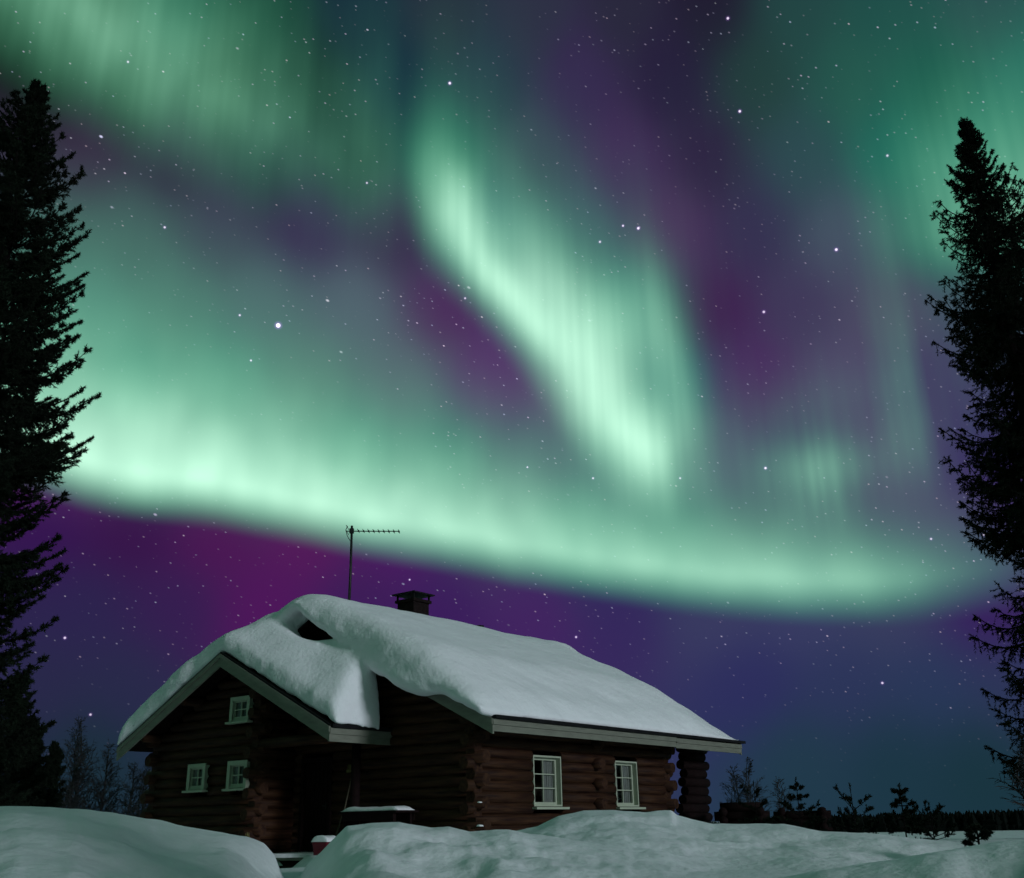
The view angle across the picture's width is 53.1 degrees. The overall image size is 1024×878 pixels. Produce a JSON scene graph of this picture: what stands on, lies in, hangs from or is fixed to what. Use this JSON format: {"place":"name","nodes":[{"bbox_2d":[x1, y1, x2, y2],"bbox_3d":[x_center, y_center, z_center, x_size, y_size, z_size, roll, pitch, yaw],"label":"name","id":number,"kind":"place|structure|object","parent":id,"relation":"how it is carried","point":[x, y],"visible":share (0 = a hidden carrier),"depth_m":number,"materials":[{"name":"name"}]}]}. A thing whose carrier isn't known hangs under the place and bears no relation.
{"place":"outdoors","nodes":[
{"label":"outdoors","id":0,"kind":"place"},
{"bbox_2d":[0,806,1023,877],"bbox_3d":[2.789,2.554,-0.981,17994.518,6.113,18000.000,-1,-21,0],"label":"snow ground","id":1,"kind":"structure","parent":0,"point":[45,842],"depth_m":9.63,"materials":[{"name":"white snow"}]},
{"bbox_2d":[0,676,59,806],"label":"spruce tree","id":2,"kind":"object","parent":1,"relation":"on","point":[23,774],"visible":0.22,"depth_m":29.29,"materials":[{"name":"green plant"}]},
{"bbox_2d":[10,722,57,806],"bbox_3d":[-15.701,11.870,32.425,3.451,5.792,2.930,-1,-21,0],"label":"spruce tree","id":3,"kind":"object","parent":1,"relation":"on","point":[44,768],"visible":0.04,"depth_m":33.13,"materials":[{"name":"green plant"}]},
{"bbox_2d":[0,78,101,805],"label":"pine tree","id":4,"kind":"object","parent":1,"relation":"on","point":[23,463],"visible":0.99,"depth_m":19.12,"materials":[{"name":"green plant"}]},
{"bbox_2d":[45,740,66,807],"bbox_3d":[-16.387,13.409,36.056,2.722,5.494,2.874,-1,-21,0],"label":"spruce tree","id":5,"kind":"object","parent":1,"relation":"on","point":[56,755],"visible":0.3,"depth_m":36.75,"materials":[{"name":"green plant"}]},
{"bbox_2d":[62,783,84,808],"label":"birch tree","id":6,"kind":"object","parent":1,"relation":"on","point":[74,803],"visible":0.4,"depth_m":49.20,"materials":[{"name":"brown plant"}]},
{"bbox_2d":[58,739,96,808],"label":"birch tree","id":7,"kind":"object","parent":1,"relation":"on","point":[80,779],"visible":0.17,"depth_m":54.70,"materials":[{"name":"brown plant"}]},
{"bbox_2d":[48,714,125,808],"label":"birch tree","id":8,"kind":"object","parent":1,"relation":"on","point":[81,757],"visible":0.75,"depth_m":52.99,"materials":[{"name":"brown plant"}]},
{"bbox_2d":[85,739,127,813],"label":"birch tree","id":9,"kind":"object","parent":1,"relation":"on","point":[102,798],"visible":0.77,"depth_m":54.14,"materials":[{"name":"brown plant"}]},
{"bbox_2d":[104,762,146,816],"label":"birch tree","id":10,"kind":"object","parent":1,"relation":"on","point":[130,792],"visible":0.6,"depth_m":53.45,"materials":[{"name":"brown plant"}]},
{"bbox_2d":[117,764,151,816],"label":"birch tree","id":11,"kind":"object","parent":1,"relation":"on","point":[142,790],"visible":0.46,"depth_m":49.01,"materials":[{"name":"brown plant"}]},
{"bbox_2d":[312,842,329,854],"bbox_3d":[-3.648,8.100,19.919,0.420,0.490,0.375,-14,-24,30],"label":"storage bin","id":12,"kind":"object","parent":1,"relation":"on","point":[318,847],"visible":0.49,"depth_m":19.84,"materials":[{"name":"red plastic"}]},
{"bbox_2d":[311,835,335,841],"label":"snow","id":13,"kind":"structure","parent":12,"relation":"on","point":[323,838],"depth_m":19.90,"materials":[{"name":"white snow"}]},
{"bbox_2d":[335,764,350,835],"bbox_3d":[-3.530,7.748,21.468,0.503,1.765,0.225,1,-21,-6],"label":"snow brush","id":14,"kind":"object","parent":1,"relation":"on","point":[348,770],"visible":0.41,"depth_m":21.56,"materials":[{"name":"brown wood"}]},
{"bbox_2d":[337,810,418,827],"bbox_3d":[-2.669,7.894,20.258,1.640,1.000,0.650,-16,-26,35],"label":"wooden table","id":15,"kind":"object","parent":1,"relation":"on","point":[362,817],"visible":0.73,"depth_m":20.18,"materials":[{"name":"brown wood"}]},
{"bbox_2d":[341,806,413,811],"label":"snow","id":16,"kind":"structure","parent":15,"relation":"on","point":[354,809],"depth_m":20.19,"materials":[{"name":"white snow"}]},
{"bbox_2d":[116,590,745,867],"bbox_3d":[-1.685,7.250,25.862,10.780,6.520,11.527,-16,-26,35],"label":"log cabin","id":17,"kind":"object","parent":1,"relation":"on","point":[234,745],"visible":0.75,"depth_m":22.30,"materials":[{"name":"brown wood"}]},
{"bbox_2d":[182,763,209,792],"bbox_3d":[-7.084,7.715,23.288,0.762,0.615,0.400,-16,-26,35],"label":"window","id":18,"kind":"structure","parent":17,"relation":"in","point":[194,777],"depth_m":23.25,"materials":[{"name":"white paint"}]},
{"bbox_2d":[222,760,249,790],"bbox_3d":[-5.932,7.379,22.440,0.782,0.625,0.400,-16,-26,35],"label":"window","id":19,"kind":"structure","parent":17,"relation":"in","point":[233,778],"depth_m":22.43,"materials":[{"name":"white paint"}]},
{"bbox_2d":[225,695,253,724],"bbox_3d":[-6.008,6.084,22.970,0.792,0.585,0.400,-16,-26,35],"label":"window","id":20,"kind":"structure","parent":17,"relation":"in","point":[236,716],"depth_m":22.95,"materials":[{"name":"white paint"}]},
{"bbox_2d":[303,761,329,851],"bbox_3d":[-4.232,8.039,22.326,0.840,1.920,0.144,-16,-26,35],"label":"door","id":21,"kind":"structure","parent":17,"relation":"in","point":[316,808],"depth_m":22.39,"materials":[{"name":"brown wood"}]},
{"bbox_2d":[117,594,735,744],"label":"roof snow","id":22,"kind":"structure","parent":17,"relation":"on","point":[485,671],"depth_m":22.04,"materials":[{"name":"white snow"}]},
{"bbox_2d":[346,525,399,599],"bbox_3d":[-3.253,3.134,23.657,1.276,2.363,0.400,-1,-21,0],"label":"tv antenna","id":23,"kind":"object","parent":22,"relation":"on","point":[351,531],"visible":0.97,"depth_m":23.89,"materials":[{"name":"metal"}]},
{"bbox_2d":[531,755,569,808],"bbox_3d":[0.721,7.233,21.568,0.351,1.071,1.152,-16,-26,35],"label":"window","id":24,"kind":"structure","parent":17,"relation":"in","point":[551,787],"depth_m":21.81,"materials":[{"name":"white paint"}]},
{"bbox_2d":[613,761,645,808],"bbox_3d":[2.643,8.061,23.847,0.351,1.061,1.122,-16,-26,35],"label":"window","id":25,"kind":"structure","parent":17,"relation":"in","point":[628,770],"depth_m":24.09,"materials":[{"name":"white paint"}]},
{"bbox_2d":[710,763,745,821],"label":"birch tree","id":26,"kind":"object","parent":1,"relation":"on","point":[732,779],"visible":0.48,"depth_m":46.41,"materials":[{"name":"brown plant"}]},
{"bbox_2d":[714,802,769,823],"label":"log parapet","id":27,"kind":"structure","parent":1,"relation":"on","point":[731,813],"depth_m":24.74,"materials":[{"name":"brown wood"}]},
{"bbox_2d":[731,757,773,812],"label":"birch tree","id":28,"kind":"object","parent":1,"relation":"on","point":[749,787],"visible":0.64,"depth_m":46.26,"materials":[{"name":"brown plant"}]},
{"bbox_2d":[737,781,779,823],"bbox_3d":[5.503,8.638,22.796,0.973,2.010,0.918,-1,-21,0],"label":"pine sapling","id":29,"kind":"object","parent":1,"relation":"on","point":[771,819],"visible":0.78,"depth_m":22.90,"materials":[{"name":"green plant"}]},
{"bbox_2d":[770,779,797,810],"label":"birch tree","id":30,"kind":"object","parent":1,"relation":"on","point":[778,806],"visible":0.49,"depth_m":50.41,"materials":[{"name":"brown plant"}]},
{"bbox_2d":[776,777,826,830],"bbox_3d":[5.593,7.550,19.839,1.072,1.960,0.930,-1,-21,0],"label":"pine sapling","id":31,"kind":"object","parent":1,"relation":"on","point":[790,821],"visible":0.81,"depth_m":19.94,"materials":[{"name":"green plant"}]},
{"bbox_2d":[773,807,832,831],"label":"log parapet","id":32,"kind":"structure","parent":1,"relation":"on","point":[822,812],"depth_m":27.07,"materials":[{"name":"brown wood"}]},
{"bbox_2d":[827,782,878,833],"bbox_3d":[6.539,7.527,19.628,1.012,1.821,0.979,-1,-21,0],"label":"pine sapling","id":33,"kind":"object","parent":1,"relation":"on","point":[839,826],"visible":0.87,"depth_m":19.68,"materials":[{"name":"green plant"}]},
{"bbox_2d":[710,809,1023,832],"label":"distant forest","id":34,"kind":"object","parent":1,"relation":"on","point":[997,820],"visible":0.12,"depth_m":432.70,"materials":[{"name":"black plant"}]},
{"bbox_2d":[881,783,935,839],"bbox_3d":[5.910,6.022,15.327,0.714,1.687,0.797,5,-21,-15],"label":"spruce sapling","id":35,"kind":"object","parent":1,"relation":"on","point":[911,828],"visible":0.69,"depth_m":15.42,"materials":[{"name":"green plant"}]},
{"bbox_2d":[908,800,956,839],"bbox_3d":[8.657,8.194,20.848,0.950,1.659,0.868,-1,-21,0],"label":"pine sapling","id":36,"kind":"object","parent":1,"relation":"on","point":[936,812],"visible":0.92,"depth_m":20.93,"materials":[{"name":"green plant"}]},
{"bbox_2d":[924,116,1023,794],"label":"spruce tree","id":37,"kind":"object","parent":1,"relation":"on","point":[995,325],"visible":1,"depth_m":28.68,"materials":[{"name":"green plant"}]},
{"bbox_2d":[960,821,993,845],"bbox_3d":[5.068,4.597,11.088,0.363,0.876,0.372,-1,-21,0],"label":"pine seedling","id":38,"kind":"object","parent":1,"relation":"on","point":[971,833],"visible":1,"depth_m":11.12,"materials":[{"name":"green plant"}]},
{"bbox_2d":[988,734,1023,808],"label":"birch tree","id":39,"kind":"object","parent":1,"relation":"on","point":[1019,778],"visible":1,"depth_m":20.59,"materials":[{"name":"plant"}]},
{"bbox_2d":[994,332,1023,530],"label":"spruce tree","id":40,"kind":"object","parent":1,"relation":"on","point":[1006,403],"visible":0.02,"depth_m":32.84,"materials":[{"name":"green plant"}]},
{"bbox_2d":[0,0,1023,821],"label":"sky","id":41,"kind":"structure","parent":0,"point":[615,311],"materials":[{"name":"green"}]}
]}

